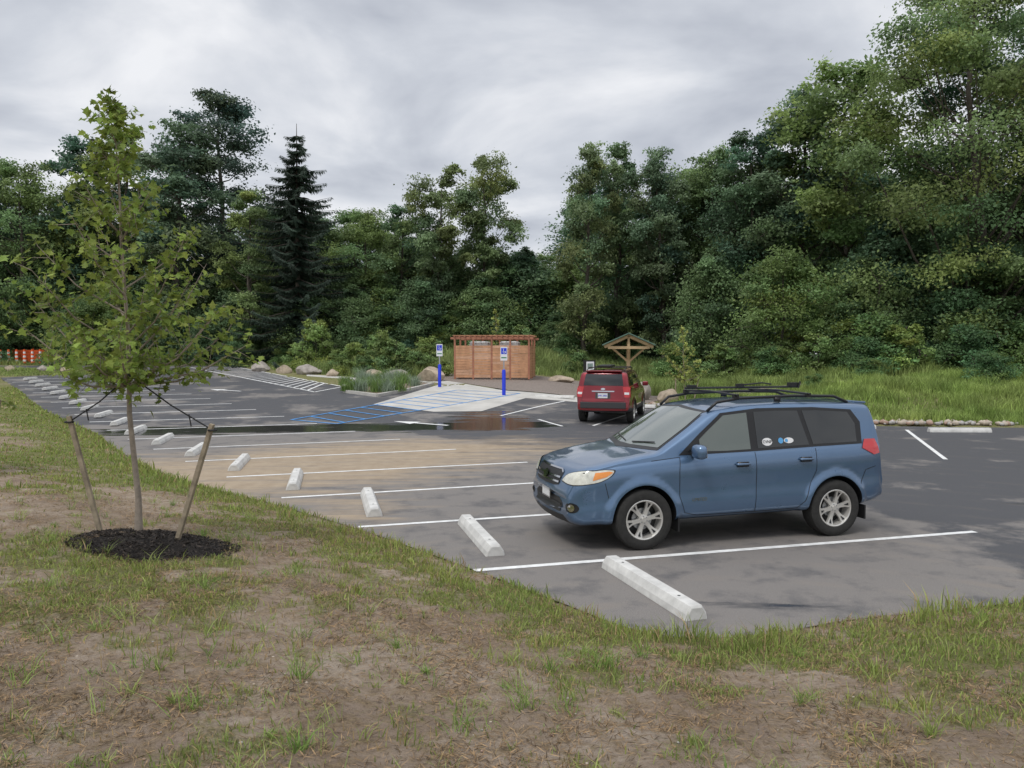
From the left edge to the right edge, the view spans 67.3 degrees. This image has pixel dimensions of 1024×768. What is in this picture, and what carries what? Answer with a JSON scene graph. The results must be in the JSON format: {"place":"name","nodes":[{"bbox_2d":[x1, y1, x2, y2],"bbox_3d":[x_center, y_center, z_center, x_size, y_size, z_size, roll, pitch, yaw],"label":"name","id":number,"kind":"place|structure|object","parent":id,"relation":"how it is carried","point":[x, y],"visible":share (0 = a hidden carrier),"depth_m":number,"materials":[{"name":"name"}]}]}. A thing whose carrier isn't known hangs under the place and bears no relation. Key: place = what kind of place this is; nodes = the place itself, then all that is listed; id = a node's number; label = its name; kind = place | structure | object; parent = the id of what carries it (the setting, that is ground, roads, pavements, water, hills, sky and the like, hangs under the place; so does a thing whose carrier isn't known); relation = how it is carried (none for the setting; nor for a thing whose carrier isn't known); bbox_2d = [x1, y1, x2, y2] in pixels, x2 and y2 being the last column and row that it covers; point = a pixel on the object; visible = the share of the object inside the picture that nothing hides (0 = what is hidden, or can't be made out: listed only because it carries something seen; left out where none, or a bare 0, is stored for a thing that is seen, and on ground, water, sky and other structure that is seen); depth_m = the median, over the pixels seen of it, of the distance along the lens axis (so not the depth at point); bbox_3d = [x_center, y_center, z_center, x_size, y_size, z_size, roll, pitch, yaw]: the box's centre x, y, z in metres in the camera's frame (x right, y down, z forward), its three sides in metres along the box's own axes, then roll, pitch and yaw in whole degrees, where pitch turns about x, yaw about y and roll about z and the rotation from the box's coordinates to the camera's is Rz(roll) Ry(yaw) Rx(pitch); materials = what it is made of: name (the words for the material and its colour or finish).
{"place":"outdoors","nodes":[
{"label":"outdoors","id":0,"kind":"place"},
{"bbox_2d":[0,354,295,372],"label":"verge grass","id":1,"kind":"structure","parent":0,"point":[27,362],"depth_m":60.76,"materials":[{"name":"plant"}]},
{"bbox_2d":[0,354,1023,767],"bbox_3d":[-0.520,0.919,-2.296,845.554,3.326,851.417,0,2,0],"label":"ground","id":2,"kind":"structure","parent":0,"point":[348,710],"depth_m":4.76,"materials":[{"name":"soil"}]},
{"bbox_2d":[0,396,17,409],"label":"grass tuft","id":3,"kind":"object","parent":2,"relation":"on","point":[3,402],"visible":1,"depth_m":13.06,"materials":[{"name":"green plant"}]},
{"bbox_2d":[0,156,39,345],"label":"deciduous tree","id":4,"kind":"object","parent":2,"relation":"on","point":[4,234],"visible":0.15,"depth_m":68.27,"materials":[{"name":"green plant"}]},
{"bbox_2d":[11,348,45,361],"bbox_3d":[-40.700,-2.284,63.474,6.800,1.300,0.070,0,2,0],"label":"orange safety fence","id":5,"kind":"object","parent":2,"relation":"on","point":[28,356],"visible":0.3,"depth_m":63.44,"materials":[{"name":"orange plastic"}]},
{"bbox_2d":[0,157,86,349],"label":"deciduous tree","id":6,"kind":"object","parent":2,"relation":"on","point":[33,199],"visible":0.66,"depth_m":64.81,"materials":[{"name":"green plant"}]},
{"bbox_2d":[38,316,66,371],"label":"young tree","id":7,"kind":"object","parent":2,"relation":"on","point":[60,352],"visible":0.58,"depth_m":51.29,"materials":[{"name":"green plant"}]},
{"bbox_2d":[0,366,139,375],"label":"lawn grass","id":8,"kind":"structure","parent":2,"relation":"on","point":[34,371],"depth_m":50.29,"materials":[{"name":"plant"}]},
{"bbox_2d":[3,134,153,336],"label":"deciduous tree","id":9,"kind":"object","parent":2,"relation":"on","point":[74,147],"visible":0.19,"depth_m":67.64,"materials":[{"name":"green plant"}]},
{"bbox_2d":[39,123,183,326],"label":"deciduous tree","id":10,"kind":"object","parent":2,"relation":"on","point":[88,162],"visible":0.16,"depth_m":67.59,"materials":[{"name":"green plant"}]},
{"bbox_2d":[0,86,263,539],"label":"maple sapling","id":11,"kind":"object","parent":2,"relation":"on","point":[115,367],"visible":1,"depth_m":7.73,"materials":[{"name":"green plant"}]},
{"bbox_2d":[63,527,240,561],"bbox_3d":[-3.623,1.609,7.789,1.694,0.305,1.356,0,2,0],"label":"mulch ring","id":12,"kind":"object","parent":2,"relation":"on","point":[134,544],"visible":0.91,"depth_m":7.56,"materials":[{"name":"black mulch"}]},
{"bbox_2d":[116,118,246,351],"bbox_3d":[-27.471,-11.891,64.023,10.986,20.235,11.217,-1,2,-22],"label":"deciduous tree","id":13,"kind":"object","parent":2,"relation":"on","point":[176,190],"visible":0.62,"depth_m":62.95,"materials":[{"name":"green plant"}]},
{"bbox_2d":[152,87,288,300],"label":"pine tree","id":14,"kind":"object","parent":2,"relation":"on","point":[229,111],"visible":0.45,"depth_m":67.58,"materials":[{"name":"green plant"}]},
{"bbox_2d":[204,188,287,348],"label":"deciduous tree","id":15,"kind":"object","parent":2,"relation":"on","point":[251,216],"visible":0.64,"depth_m":60.86,"materials":[{"name":"green plant"}]},
{"bbox_2d":[251,361,269,371],"bbox_3d":[-16.960,-1.108,51.982,1.222,0.890,0.910,1,2,17],"label":"boulder","id":16,"kind":"object","parent":2,"relation":"on","point":[262,367],"visible":0.81,"depth_m":51.70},
{"bbox_2d":[276,365,291,372],"bbox_3d":[-14.798,-0.900,50.044,1.000,0.719,0.635,1,3,26],"label":"boulder","id":17,"kind":"object","parent":2,"relation":"on","point":[284,369],"visible":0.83,"depth_m":49.83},
{"bbox_2d":[211,124,366,368],"bbox_3d":[-16.911,-10.408,59.158,12.209,19.272,12.063,1,3,31],"label":"spruce tree","id":18,"kind":"object","parent":2,"relation":"on","point":[292,255],"visible":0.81,"depth_m":58.91,"materials":[{"name":"green plant"}]},
{"bbox_2d":[280,343,305,370],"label":"shrub","id":19,"kind":"object","parent":2,"relation":"on","point":[286,359],"visible":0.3,"depth_m":53.13,"materials":[{"name":"green plant"}]},
{"bbox_2d":[296,364,321,374],"bbox_3d":[-12.898,-0.851,48.891,1.649,0.819,1.074,-1,2,-17],"label":"boulder","id":20,"kind":"object","parent":2,"relation":"on","point":[306,369],"visible":0.85,"depth_m":48.55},
{"bbox_2d":[290,318,335,368],"bbox_3d":[-13.402,-2.478,51.862,3.158,3.938,3.220,-1,3,-25],"label":"shrub","id":21,"kind":"object","parent":2,"relation":"on","point":[312,335],"visible":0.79,"depth_m":51.62,"materials":[{"name":"green plant"}]},
{"bbox_2d":[323,349,348,370],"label":"shrub","id":22,"kind":"object","parent":2,"relation":"on","point":[333,355],"visible":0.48,"depth_m":49.71,"materials":[{"name":"green plant"}]},
{"bbox_2d":[334,342,371,375],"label":"shrub","id":23,"kind":"object","parent":2,"relation":"on","point":[350,351],"visible":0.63,"depth_m":47.78,"materials":[{"name":"green plant"}]},
{"bbox_2d":[320,207,407,343],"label":"deciduous tree","id":24,"kind":"object","parent":2,"relation":"on","point":[373,233],"visible":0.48,"depth_m":63.67,"materials":[{"name":"green plant"}]},
{"bbox_2d":[351,354,378,376],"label":"shrub","id":25,"kind":"object","parent":2,"relation":"on","point":[362,360],"visible":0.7,"depth_m":46.26,"materials":[{"name":"green plant"}]},
{"bbox_2d":[0,242,750,366],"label":"forest understory","id":26,"kind":"object","parent":2,"relation":"on","point":[460,315],"visible":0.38,"depth_m":61.27,"materials":[{"name":"green plant"}]},
{"bbox_2d":[362,329,401,371],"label":"shrub","id":27,"kind":"object","parent":2,"relation":"on","point":[384,339],"visible":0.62,"depth_m":46.77,"materials":[{"name":"green plant"}]},
{"bbox_2d":[334,366,433,396],"bbox_3d":[-6.755,-0.232,38.968,5.301,1.332,9.676,0,2,0],"label":"planting bed","id":28,"kind":"object","parent":2,"relation":"on","point":[374,385],"visible":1,"depth_m":36.42,"materials":[{"name":"plant"}]},
{"bbox_2d":[307,375,463,384],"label":"concrete walk","id":29,"kind":"structure","parent":2,"relation":"on","point":[446,382],"depth_m":43.59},
{"bbox_2d":[372,339,416,376],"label":"shrub","id":30,"kind":"object","parent":2,"relation":"on","point":[395,347],"visible":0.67,"depth_m":46.20,"materials":[{"name":"green plant"}]},
{"bbox_2d":[357,202,437,343],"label":"deciduous tree","id":31,"kind":"object","parent":2,"relation":"on","point":[389,257],"visible":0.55,"depth_m":62.64,"materials":[{"name":"green plant"}]},
{"bbox_2d":[397,348,428,376],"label":"shrub","id":32,"kind":"object","parent":2,"relation":"on","point":[411,355],"visible":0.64,"depth_m":46.13,"materials":[{"name":"green plant"}]},
{"bbox_2d":[408,335,453,375],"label":"shrub","id":33,"kind":"object","parent":2,"relation":"on","point":[423,345],"visible":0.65,"depth_m":47.21,"materials":[{"name":"green plant"}]},
{"bbox_2d":[417,366,444,380],"bbox_3d":[-4.580,-0.514,43.423,1.682,0.953,0.991,1,2,17],"label":"boulder","id":34,"kind":"object","parent":2,"relation":"on","point":[429,373],"visible":0.7,"depth_m":43.05,"materials":[{"name":"stone"}]},
{"bbox_2d":[393,172,479,335],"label":"deciduous tree","id":35,"kind":"object","parent":2,"relation":"on","point":[441,249],"visible":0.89,"depth_m":60.85,"materials":[{"name":"green plant"}]},
{"bbox_2d":[193,341,715,392],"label":"meadow grass","id":36,"kind":"structure","parent":2,"relation":"on","point":[549,362],"depth_m":52.21,"materials":[{"name":"plant"}]},
{"bbox_2d":[442,147,529,324],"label":"deciduous tree","id":37,"kind":"object","parent":2,"relation":"on","point":[489,189],"visible":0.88,"depth_m":61.48,"materials":[{"name":"green plant"}]},
{"bbox_2d":[487,309,504,353],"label":"young tree","id":38,"kind":"object","parent":2,"relation":"on","point":[495,319],"visible":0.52,"depth_m":49.34,"materials":[{"name":"green plant"}]},
{"bbox_2d":[0,157,1022,358],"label":"distant tree line","id":39,"kind":"object","parent":2,"relation":"on","point":[330,236],"visible":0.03,"depth_m":71.61,"materials":[{"name":"green plant"}]},
{"bbox_2d":[0,486,1023,767],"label":"weed tufts","id":40,"kind":"object","parent":2,"relation":"on","point":[930,730],"visible":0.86,"depth_m":4.91,"materials":[{"name":"green plant"}]},
{"bbox_2d":[0,489,1023,767],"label":"dead grass clippings","id":41,"kind":"object","parent":2,"relation":"on","point":[568,751],"visible":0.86,"depth_m":4.58,"materials":[{"name":"plant"}]},
{"bbox_2d":[1,366,1023,637],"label":"parking lot","id":42,"kind":"structure","parent":2,"relation":"on","point":[973,482],"depth_m":12.61,"materials":[{"name":"asphalt"}]},
{"bbox_2d":[151,433,174,444],"bbox_3d":[-9.475,1.480,20.916,0.238,0.132,1.840,-1,2,-13],"label":"wheel stop","id":43,"kind":"object","parent":42,"relation":"on","point":[163,439],"visible":1,"depth_m":20.55,"materials":[{"name":"concrete"}]},
{"bbox_2d":[185,442,203,456],"bbox_3d":[-7.665,1.577,18.728,0.238,0.132,1.840,0,2,-12],"label":"wheel stop","id":44,"kind":"object","parent":42,"relation":"on","point":[195,450],"visible":0.88,"depth_m":18.14,"materials":[{"name":"concrete"}]},
{"bbox_2d":[228,453,250,470],"bbox_3d":[-5.855,1.669,16.540,0.238,0.132,1.840,0,2,-12],"label":"wheel stop","id":45,"kind":"object","parent":42,"relation":"on","point":[240,461],"visible":1,"depth_m":16.15,"materials":[{"name":"concrete"}]},
{"bbox_2d":[191,367,338,391],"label":"hatched zone lines","id":46,"kind":"object","parent":42,"relation":"on","point":[279,380],"visible":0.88,"depth_m":43.75,"materials":[{"name":"white paint"}]},
{"bbox_2d":[286,468,303,489],"bbox_3d":[-4.045,1.759,14.352,0.238,0.132,1.840,-1,2,-13],"label":"wheel stop","id":47,"kind":"object","parent":42,"relation":"on","point":[295,479],"visible":1,"depth_m":13.93,"materials":[{"name":"concrete"}]},
{"bbox_2d":[360,487,382,516],"bbox_3d":[-2.235,1.847,12.164,0.238,0.132,1.840,-1,2,-14],"label":"wheel stop","id":48,"kind":"object","parent":42,"relation":"on","point":[371,506],"visible":1,"depth_m":11.77,"materials":[{"name":"concrete"}]},
{"bbox_2d":[290,390,519,423],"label":"access aisle lines","id":49,"kind":"object","parent":42,"relation":"on","point":[397,407],"visible":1,"depth_m":29.47,"materials":[{"name":"blue paint"}]},
{"bbox_2d":[376,384,576,411],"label":"concrete ramp","id":50,"kind":"structure","parent":42,"relation":"on","point":[486,403],"depth_m":33.40,"materials":[{"name":"concrete"}]},
{"bbox_2d":[436,344,442,386],"bbox_3d":[-3.700,-0.943,39.294,0.310,2.190,0.170,0,2,-3],"label":"accessible parking sign","id":51,"kind":"object","parent":50,"relation":"on","point":[439,350],"visible":1,"depth_m":39.23,"materials":[{"name":"metal"}]},
{"bbox_2d":[500,347,506,394],"bbox_3d":[-0.370,-0.589,34.904,0.310,2.190,0.170,0,2,-3],"label":"accessible parking sign","id":52,"kind":"object","parent":50,"relation":"on","point":[503,354],"visible":1,"depth_m":34.84,"materials":[{"name":"metal"}]},
{"bbox_2d":[458,514,504,556],"bbox_3d":[-0.425,1.936,9.975,0.238,0.132,1.840,-1,2,-14],"label":"wheel stop","id":53,"kind":"object","parent":42,"relation":"on","point":[486,543],"visible":1,"depth_m":9.64,"materials":[{"name":"concrete"}]},
{"bbox_2d":[41,378,975,570],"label":"parking stall lines","id":54,"kind":"object","parent":42,"relation":"on","point":[718,551],"visible":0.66,"depth_m":11.28,"materials":[{"name":"white paint"}]},
{"bbox_2d":[535,394,574,397],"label":"wheel stop","id":55,"kind":"object","parent":42,"relation":"on","point":[560,396],"visible":0.96,"depth_m":34.10,"materials":[{"name":"concrete"}]},
{"bbox_2d":[577,364,647,422],"bbox_3d":[3.581,0.243,27.121,2.285,1.897,4.610,1,3,16],"label":"red suv","id":56,"kind":"object","parent":42,"relation":"on","point":[611,390],"visible":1,"depth_m":25.09,"materials":[{"name":"paint"}]},
{"bbox_2d":[601,555,706,620],"bbox_3d":[1.385,2.024,7.787,0.238,0.132,1.840,-1,2,-17],"label":"wheel stop","id":57,"kind":"object","parent":42,"relation":"on","point":[667,597],"visible":0.98,"depth_m":7.52,"materials":[{"name":"concrete"}]},
{"bbox_2d":[533,381,881,549],"bbox_3d":[2.614,0.982,10.545,4.572,1.992,2.327,-1,2,-16],"label":"blue suv","id":58,"kind":"object","parent":42,"relation":"on","point":[649,480],"visible":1,"depth_m":9.81,"materials":[{"name":"paint"}]},
{"bbox_2d":[927,427,991,432],"bbox_3d":[13.600,1.394,23.374,1.840,0.132,0.238,0,2,2],"label":"wheel stop","id":59,"kind":"object","parent":42,"relation":"on","point":[987,430],"visible":1,"depth_m":23.28,"materials":[{"name":"concrete"}]},
{"bbox_2d":[15,591,1014,767],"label":"pebbles","id":60,"kind":"object","parent":2,"relation":"on","point":[306,682],"visible":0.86,"depth_m":4.31,"materials":[{"name":"stone"}]},
{"bbox_2d":[512,324,539,360],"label":"shrub","id":61,"kind":"object","parent":2,"relation":"on","point":[524,331],"visible":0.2,"depth_m":53.16,"materials":[{"name":"green plant"}]},
{"bbox_2d":[532,251,568,304],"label":"deciduous tree","id":62,"kind":"object","parent":2,"relation":"on","point":[543,258],"visible":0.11,"depth_m":69.82,"materials":[{"name":"green plant"}]},
{"bbox_2d":[561,349,589,375],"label":"shrub","id":63,"kind":"object","parent":2,"relation":"on","point":[579,356],"visible":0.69,"depth_m":51.74,"materials":[{"name":"green plant"}]},
{"bbox_2d":[546,141,625,354],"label":"deciduous tree","id":64,"kind":"object","parent":2,"relation":"on","point":[590,175],"visible":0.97,"depth_m":56.97,"materials":[{"name":"green plant"}]},
{"bbox_2d":[569,140,663,365],"bbox_3d":[8.857,-10.254,60.548,7.410,17.925,7.122,2,3,35],"label":"deciduous tree","id":65,"kind":"object","parent":2,"relation":"on","point":[627,305],"visible":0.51,"depth_m":59.87,"materials":[{"name":"green plant"}]},
{"bbox_2d":[622,146,697,358],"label":"deciduous tree","id":66,"kind":"object","parent":2,"relation":"on","point":[666,257],"visible":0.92,"depth_m":57.01,"materials":[{"name":"green plant"}]},
{"bbox_2d":[657,389,678,402],"bbox_3d":[7.130,0.639,35.186,0.841,0.863,0.751,-1,2,-20],"label":"boulder","id":67,"kind":"object","parent":2,"relation":"on","point":[662,396],"visible":0.69,"depth_m":34.95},
{"bbox_2d":[647,341,709,378],"bbox_3d":[10.442,-1.230,48.969,4.232,3.387,5.172,1,2,23],"label":"shrub","id":68,"kind":"object","parent":2,"relation":"on","point":[661,367],"visible":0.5,"depth_m":48.34,"materials":[{"name":"green plant"}]},
{"bbox_2d":[661,325,708,398],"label":"young tree","id":69,"kind":"object","parent":2,"relation":"on","point":[682,379],"visible":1,"depth_m":34.99,"materials":[{"name":"green plant"}]},
{"bbox_2d":[657,246,759,372],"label":"deciduous tree","id":70,"kind":"object","parent":2,"relation":"on","point":[716,278],"visible":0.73,"depth_m":50.68,"materials":[{"name":"green plant"}]},
{"bbox_2d":[653,140,769,357],"bbox_3d":[15.580,-9.868,59.525,10.301,17.028,9.019,-1,2,-16],"label":"deciduous tree","id":71,"kind":"object","parent":2,"relation":"on","point":[703,184],"visible":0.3,"depth_m":58.50,"materials":[{"name":"green plant"}]},
{"bbox_2d":[698,343,745,378],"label":"shrub","id":72,"kind":"object","parent":2,"relation":"on","point":[722,352],"visible":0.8,"depth_m":45.69,"materials":[{"name":"green plant"}]},
{"bbox_2d":[688,127,812,364],"bbox_3d":[17.844,-9.756,54.855,10.407,17.290,10.062,1,2,14],"label":"deciduous tree","id":73,"kind":"object","parent":2,"relation":"on","point":[737,194],"visible":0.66,"depth_m":54.26,"materials":[{"name":"green plant"}]},
{"bbox_2d":[736,345,799,377],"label":"shrub","id":74,"kind":"object","parent":2,"relation":"on","point":[775,355],"visible":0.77,"depth_m":42.58,"materials":[{"name":"green plant"}]},
{"bbox_2d":[698,239,844,373],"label":"deciduous tree","id":75,"kind":"object","parent":2,"relation":"on","point":[760,284],"visible":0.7,"depth_m":45.90,"materials":[{"name":"green plant"}]},
{"bbox_2d":[721,83,873,360],"bbox_3d":[20.712,-11.044,54.170,10.296,19.827,10.512,-2,3,-43],"label":"deciduous tree","id":76,"kind":"object","parent":2,"relation":"on","point":[771,182],"visible":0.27,"depth_m":53.03,"materials":[{"name":"green plant"}]},
{"bbox_2d":[804,373,823,386],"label":"shrub","id":77,"kind":"object","parent":2,"relation":"on","point":[814,377],"visible":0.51,"depth_m":35.38,"materials":[{"name":"green plant"}]},
{"bbox_2d":[786,333,846,374],"bbox_3d":[16.486,-1.429,41.897,3.190,2.767,3.253,-1,2,-16],"label":"shrub","id":78,"kind":"object","parent":2,"relation":"on","point":[821,345],"visible":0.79,"depth_m":41.70,"materials":[{"name":"green plant"}]},
{"bbox_2d":[646,402,1017,425],"bbox_3d":[15.149,1.167,26.757,22.243,0.327,5.635,1,2,23],"label":"cobble edging","id":79,"kind":"object","parent":2,"relation":"on","point":[921,422],"visible":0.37,"depth_m":25.28,"materials":[{"name":"stone"}]},
{"bbox_2d":[645,359,1020,395],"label":"field grass","id":80,"kind":"structure","parent":2,"relation":"on","point":[746,378],"depth_m":39.98,"materials":[{"name":"plant"}]},
{"bbox_2d":[716,50,993,337],"bbox_3d":[21.815,-11.092,50.554,13.123,20.272,14.988,-2,3,-38],"label":"deciduous tree","id":81,"kind":"object","parent":2,"relation":"on","point":[828,205],"visible":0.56,"depth_m":48.67,"materials":[{"name":"green plant"}]},
{"bbox_2d":[824,332,900,376],"bbox_3d":[18.489,-1.280,40.532,4.376,2.866,3.581,1,3,31],"label":"shrub","id":82,"kind":"object","parent":2,"relation":"on","point":[868,346],"visible":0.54,"depth_m":40.11,"materials":[{"name":"green plant"}]},
{"bbox_2d":[800,256,927,364],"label":"deciduous tree","id":83,"kind":"object","parent":2,"relation":"on","point":[840,307],"visible":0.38,"depth_m":44.13,"materials":[{"name":"green plant"}]},
{"bbox_2d":[844,357,886,379],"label":"shrub","id":84,"kind":"object","parent":2,"relation":"on","point":[868,364],"visible":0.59,"depth_m":37.42,"materials":[{"name":"green plant"}]},
{"bbox_2d":[813,307,921,374],"bbox_3d":[19.598,-1.959,42.036,6.763,4.429,5.534,2,3,42],"label":"shrub","id":85,"kind":"object","parent":2,"relation":"on","point":[877,325],"visible":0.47,"depth_m":41.19,"materials":[{"name":"green plant"}]},
{"bbox_2d":[821,207,989,358],"bbox_3d":[23.039,-5.174,45.555,8.638,11.046,9.891,-1,2,-17],"label":"deciduous tree","id":86,"kind":"object","parent":2,"relation":"on","point":[892,246],"visible":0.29,"depth_m":45.58,"materials":[{"name":"green plant"}]},
{"bbox_2d":[874,323,944,370],"bbox_3d":[20.581,-1.679,39.998,3.435,2.980,3.503,2,3,42],"label":"shrub","id":87,"kind":"object","parent":2,"relation":"on","point":[908,337],"visible":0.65,"depth_m":39.57,"materials":[{"name":"green plant"}]},
{"bbox_2d":[801,0,1023,357],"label":"honey locust tree","id":88,"kind":"object","parent":2,"relation":"on","point":[1001,82],"visible":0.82,"depth_m":40.80,"materials":[{"name":"green plant"}]},
{"bbox_2d":[873,0,1023,321],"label":"deciduous tree","id":89,"kind":"object","parent":2,"relation":"on","point":[951,91],"visible":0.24,"depth_m":45.43,"materials":[{"name":"green plant"}]},
{"bbox_2d":[890,227,1023,364],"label":"deciduous tree","id":90,"kind":"object","parent":2,"relation":"on","point":[959,305],"visible":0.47,"depth_m":41.24,"materials":[{"name":"green plant"}]},
{"bbox_2d":[924,319,1016,371],"bbox_3d":[23.016,-1.582,39.028,4.232,3.387,5.172,-1,3,-32],"label":"shrub","id":91,"kind":"object","parent":2,"relation":"on","point":[966,336],"visible":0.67,"depth_m":38.58,"materials":[{"name":"green plant"}]},
{"bbox_2d":[931,51,1023,311],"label":"deciduous tree","id":92,"kind":"object","parent":2,"relation":"on","point":[1010,203],"visible":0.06,"depth_m":45.61,"materials":[{"name":"green plant"}]},
{"bbox_2d":[960,348,1020,384],"bbox_3d":[21.636,-0.623,34.502,2.441,1.954,2.984,2,3,44],"label":"shrub","id":93,"kind":"object","parent":2,"relation":"on","point":[990,361],"visible":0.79,"depth_m":34.23,"materials":[{"name":"green plant"}]},
{"bbox_2d":[980,239,1023,346],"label":"deciduous tree","id":94,"kind":"object","parent":2,"relation":"on","point":[1019,305],"visible":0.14,"depth_m":42.40,"materials":[{"name":"green plant"}]},
{"bbox_2d":[981,315,1023,370],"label":"shrub","id":95,"kind":"object","parent":2,"relation":"on","point":[1018,356],"visible":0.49,"depth_m":39.07,"materials":[{"name":"green plant"}]},
{"bbox_2d":[0,0,1023,353],"label":"sky","id":96,"kind":"structure","parent":0,"point":[379,93],"materials":[{"name":"grey"}]},
{"bbox_2d":[443,374,657,402],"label":"gravel plaza","id":97,"kind":"structure","parent":0,"point":[542,384],"depth_m":41.36,"materials":[{"name":"gravel"}]},
{"bbox_2d":[450,335,538,378],"bbox_3d":[-0.959,-1.613,45.898,4.800,2.540,3.900,0,2,7],"label":"wooden screen enclosure","id":98,"kind":"object","parent":97,"relation":"on","point":[481,360],"visible":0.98,"depth_m":44.25,"materials":[{"name":"brown wood"}]},
{"bbox_2d":[548,375,573,382],"bbox_3d":[2.881,-0.249,44.971,1.549,0.518,0.982,0,2,0],"label":"boulder","id":99,"kind":"object","parent":97,"relation":"on","point":[559,378],"visible":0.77,"depth_m":44.73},
{"bbox_2d":[583,360,594,371],"bbox_3d":[4.248,-0.544,42.290,0.660,1.525,0.095,0,2,5],"label":"information board","id":100,"kind":"object","parent":97,"relation":"on","point":[587,364],"visible":0.45,"depth_m":42.23,"materials":[{"name":"white plastic"}]},
{"bbox_2d":[602,332,655,368],"bbox_3d":[5.750,-0.947,37.992,2.557,3.142,2.100,0,2,8],"label":"timber shelter","id":101,"kind":"object","parent":97,"relation":"on","point":[628,336],"visible":0.96,"depth_m":37.21,"materials":[{"name":"brown wood"}]},
{"bbox_2d":[658,367,1023,424],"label":"roadside grass","id":102,"kind":"structure","parent":0,"point":[938,384],"depth_m":30.16,"materials":[{"name":"plant"}]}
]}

